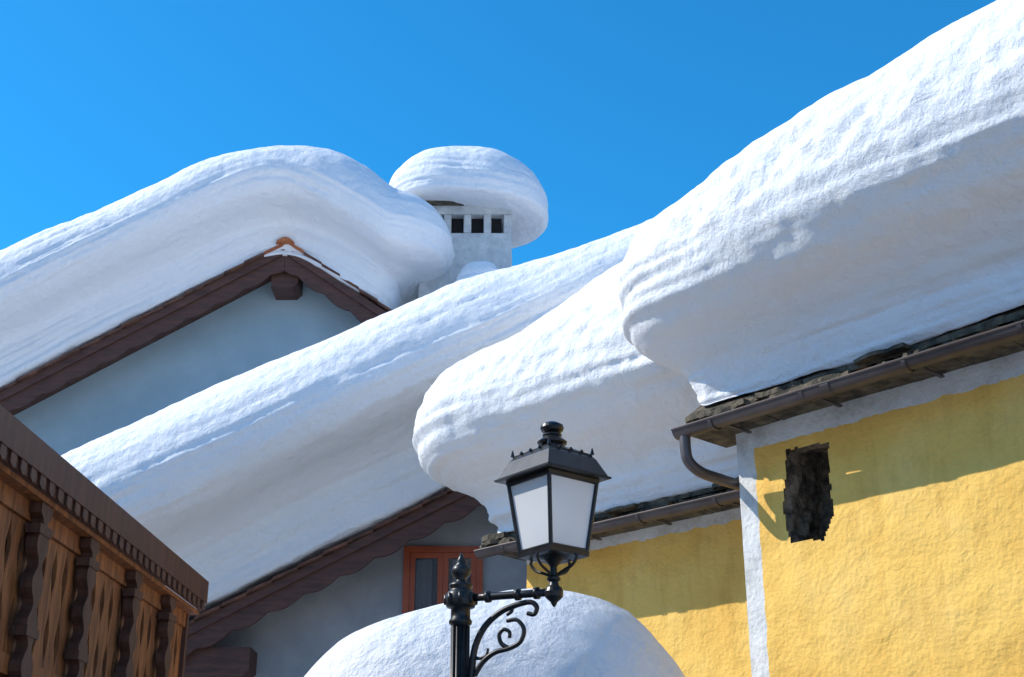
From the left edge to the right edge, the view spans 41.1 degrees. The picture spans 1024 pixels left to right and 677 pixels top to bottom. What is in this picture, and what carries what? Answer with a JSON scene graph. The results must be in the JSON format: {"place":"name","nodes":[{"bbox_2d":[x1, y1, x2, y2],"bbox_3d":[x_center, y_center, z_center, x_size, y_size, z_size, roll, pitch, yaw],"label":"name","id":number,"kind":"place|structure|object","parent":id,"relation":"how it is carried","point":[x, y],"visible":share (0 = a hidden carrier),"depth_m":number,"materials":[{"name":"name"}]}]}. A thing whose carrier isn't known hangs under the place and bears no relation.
{"place":"outdoors","nodes":[
{"label":"outdoors","id":0,"kind":"place"},
{"bbox_2d":[0,504,181,676],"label":"balcony boards","id":1,"kind":"object","parent":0,"point":[57,599],"visible":0.66,"depth_m":7.85,"materials":[{"name":"brown wood"}]},
{"bbox_2d":[10,276,271,415],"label":"roof boards","id":2,"kind":"object","parent":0,"point":[42,397],"visible":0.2,"depth_m":21.55,"materials":[{"name":"brown wood"}]},
{"bbox_2d":[178,614,188,676],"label":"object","id":3,"kind":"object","parent":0,"point":[183,651],"depth_m":10.19,"materials":[{"name":"brown wood"}]},
{"bbox_2d":[4,537,117,666],"bbox_3d":[-2.670,1.390,7.203,0.020,1.020,6.279,-1,-22,2],"label":"lining","id":4,"kind":"object","parent":3,"relation":"on","point":[51,579],"depth_m":7.70,"materials":[{"name":"brown wood"}]},
{"bbox_2d":[8,502,176,676],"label":"carved balusters","id":5,"kind":"object","parent":3,"relation":"on","point":[25,631],"visible":1,"depth_m":7.88,"materials":[{"name":"brown wood"}]},
{"bbox_2d":[0,462,198,676],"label":"balcony rails","id":6,"kind":"object","parent":3,"relation":"attached to","point":[18,495],"visible":0.71,"depth_m":7.86,"materials":[{"name":"brown wood"}]},
{"bbox_2d":[0,443,204,610],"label":"dentil trim","id":7,"kind":"structure","parent":6,"relation":"attached to","point":[11,460],"depth_m":7.90,"materials":[{"name":"brown wood"}]},
{"bbox_2d":[0,405,208,603],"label":"handrail cap","id":8,"kind":"object","parent":7,"relation":"on","point":[21,440],"visible":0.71,"depth_m":7.91,"materials":[{"name":"brown wood"}]},
{"bbox_2d":[276,237,293,243],"bbox_3d":[-3.581,-1.541,21.579,0.300,0.120,0.300,0,-22,0],"label":"ridge tile","id":9,"kind":"object","parent":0,"point":[285,240],"visible":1,"depth_m":21.47,"materials":[{"name":"orange ceramic"}]},
{"bbox_2d":[409,553,476,610],"bbox_3d":[-0.869,3.154,17.163,0.842,0.918,0.005,0,-22,0],"label":"window recess","id":10,"kind":"object","parent":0,"point":[434,581],"depth_m":17.22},
{"bbox_2d":[0,0,995,265],"label":"sky","id":11,"kind":"structure","parent":0,"point":[618,109],"materials":[{"name":"blue"}]},
{"bbox_3d":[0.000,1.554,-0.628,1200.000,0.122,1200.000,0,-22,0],"label":"snowy ground","id":12,"kind":"structure","parent":0,"visible":0},
{"bbox_2d":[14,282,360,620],"bbox_3d":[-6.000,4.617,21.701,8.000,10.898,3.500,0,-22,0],"label":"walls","id":13,"kind":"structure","parent":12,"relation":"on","point":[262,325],"depth_m":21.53,"materials":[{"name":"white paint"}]},
{"bbox_2d":[0,249,386,411],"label":"bargeboard","id":14,"kind":"object","parent":13,"relation":"attached to","point":[147,329],"visible":0.99,"depth_m":21.18,"materials":[{"name":"brown wood"}]},
{"bbox_2d":[0,145,454,387],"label":"roof snow","id":15,"kind":"structure","parent":13,"relation":"on","point":[69,286],"depth_m":21.00,"materials":[{"name":"white snow"}]},
{"bbox_2d":[0,251,391,391],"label":"verge tiles","id":16,"kind":"object","parent":15,"relation":"attached to","point":[372,299],"visible":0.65,"depth_m":21.16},
{"bbox_2d":[264,243,302,254],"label":"ridge end tiles","id":17,"kind":"object","parent":15,"relation":"on","point":[281,245],"visible":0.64,"depth_m":21.50,"materials":[{"name":"orange ceramic"}]},
{"bbox_2d":[271,272,302,299],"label":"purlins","id":18,"kind":"object","parent":15,"relation":"attached to","point":[285,286],"visible":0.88,"depth_m":21.54,"materials":[{"name":"brown wood"}]},
{"bbox_2d":[389,146,547,297],"bbox_3d":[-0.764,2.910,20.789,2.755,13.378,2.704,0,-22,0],"label":"chimney","id":19,"kind":"object","parent":13,"relation":"on","point":[490,205],"visible":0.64,"depth_m":22.17,"materials":[{"name":"paint"}]},
{"bbox_2d":[210,505,526,676],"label":"walls","id":20,"kind":"structure","parent":12,"relation":"on","point":[302,635],"depth_m":17.09,"materials":[{"name":"grey paint"}]},
{"bbox_2d":[61,218,652,619],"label":"roof snow","id":21,"kind":"structure","parent":20,"relation":"on","point":[233,487],"depth_m":16.49,"materials":[{"name":"white snow"}]},
{"bbox_2d":[184,647,256,676],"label":"purlins","id":22,"kind":"object","parent":21,"relation":"attached to","point":[223,662],"visible":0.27,"depth_m":16.35,"materials":[{"name":"brown wood"}]},
{"bbox_2d":[189,488,453,624],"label":"verge tiles","id":23,"kind":"object","parent":21,"relation":"attached to","point":[325,553],"visible":0.14,"depth_m":16.64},
{"bbox_2d":[186,491,481,656],"bbox_3d":[0.550,2.375,16.839,12.960,5.101,0.085,0,-22,0],"label":"bargeboard","id":24,"kind":"object","parent":21,"relation":"attached to","point":[247,611],"visible":0.32,"depth_m":16.64,"materials":[{"name":"brown wood"}]},
{"bbox_2d":[402,546,482,613],"bbox_3d":[-0.869,3.144,17.140,1.002,1.078,0.060,0,-22,0],"label":"window frame","id":25,"kind":"object","parent":20,"relation":"attached to","point":[412,554],"visible":0.49,"depth_m":17.22,"materials":[{"name":"brown wood"}]},
{"bbox_2d":[415,559,466,609],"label":"curtains","id":26,"kind":"object","parent":25,"relation":"attached to","point":[423,583],"visible":0.46,"depth_m":17.18,"materials":[{"name":"fabric"}]},
{"bbox_2d":[304,588,684,676],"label":"snow mound","id":27,"kind":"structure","parent":12,"relation":"on","point":[572,634],"depth_m":7.93,"materials":[{"name":"white snow"}]},
{"bbox_2d":[444,421,611,676],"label":"street lamp","id":28,"kind":"object","parent":12,"relation":"on","point":[551,482],"visible":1,"depth_m":6.86,"materials":[{"name":"black metal"}]},
{"bbox_2d":[527,507,751,676],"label":"front wall","id":29,"kind":"structure","parent":12,"relation":"on","point":[677,589],"depth_m":11.93,"materials":[{"name":"yellow paint"}]},
{"bbox_2d":[474,490,739,558],"bbox_3d":[1.101,1.575,11.875,3.952,0.085,0.147,-20,-29,40],"label":"gutter","id":30,"kind":"object","parent":29,"relation":"attached to","point":[689,507],"visible":0.63,"depth_m":11.74,"materials":[{"name":"metal"}]},
{"bbox_2d":[479,476,739,560],"bbox_3d":[1.389,1.523,12.079,4.214,0.141,0.707,-20,-29,40],"label":"stone slab eave","id":31,"kind":"object","parent":29,"relation":"on","point":[492,539],"visible":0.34,"depth_m":12.16,"materials":[{"name":"stone"}]},
{"bbox_2d":[496,487,727,536],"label":"roof deck","id":32,"kind":"structure","parent":31,"relation":"on","point":[662,500],"depth_m":11.83,"materials":[{"name":"stone"}]},
{"bbox_2d":[412,261,738,532],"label":"roof snow","id":33,"kind":"structure","parent":32,"relation":"on","point":[583,371],"depth_m":12.11,"materials":[{"name":"white snow"}]},
{"bbox_2d":[500,497,739,553],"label":"gutter brackets","id":34,"kind":"object","parent":31,"relation":"attached to","point":[659,521],"visible":0.38,"depth_m":11.90,"materials":[{"name":"metal"}]},
{"bbox_2d":[736,351,1023,676],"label":"front wall","id":35,"kind":"structure","parent":12,"relation":"on","point":[912,565],"depth_m":9.21,"materials":[{"name":"yellow paint"}]},
{"bbox_2d":[679,435,739,490],"bbox_3d":[1.741,3.054,9.682,1.169,4.791,0.146,17,-27,-36],"label":"downpipe","id":36,"kind":"object","parent":35,"relation":"attached to","point":[692,465],"visible":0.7,"depth_m":10.21,"materials":[{"name":"metal"}]},
{"bbox_2d":[783,442,833,542],"bbox_3d":[2.299,1.170,10.008,0.420,0.822,0.516,19,-29,-39],"label":"wall niche","id":37,"kind":"object","parent":35,"relation":"attached to","point":[808,510],"depth_m":10.18,"materials":[{"name":"stone"}]},
{"bbox_2d":[671,320,1023,439],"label":"gutter","id":38,"kind":"object","parent":35,"relation":"attached to","point":[944,352],"visible":0.95,"depth_m":9.16,"materials":[{"name":"metal"}]},
{"bbox_2d":[685,315,1023,447],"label":"stone slab eave","id":39,"kind":"object","parent":35,"relation":"on","point":[725,436],"visible":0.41,"depth_m":9.46,"materials":[{"name":"stone"}]},
{"bbox_2d":[689,305,1023,419],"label":"roof deck","id":40,"kind":"structure","parent":39,"relation":"on","point":[1014,313],"depth_m":9.00,"materials":[{"name":"stone"}]},
{"bbox_2d":[618,0,1023,405],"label":"roof snow","id":41,"kind":"structure","parent":40,"relation":"on","point":[881,208],"depth_m":9.03,"materials":[{"name":"white snow"}]},
{"bbox_2d":[707,324,1023,433],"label":"gutter brackets","id":42,"kind":"object","parent":39,"relation":"attached to","point":[825,390],"visible":0.81,"depth_m":9.35,"materials":[{"name":"brown metal"}]}
]}

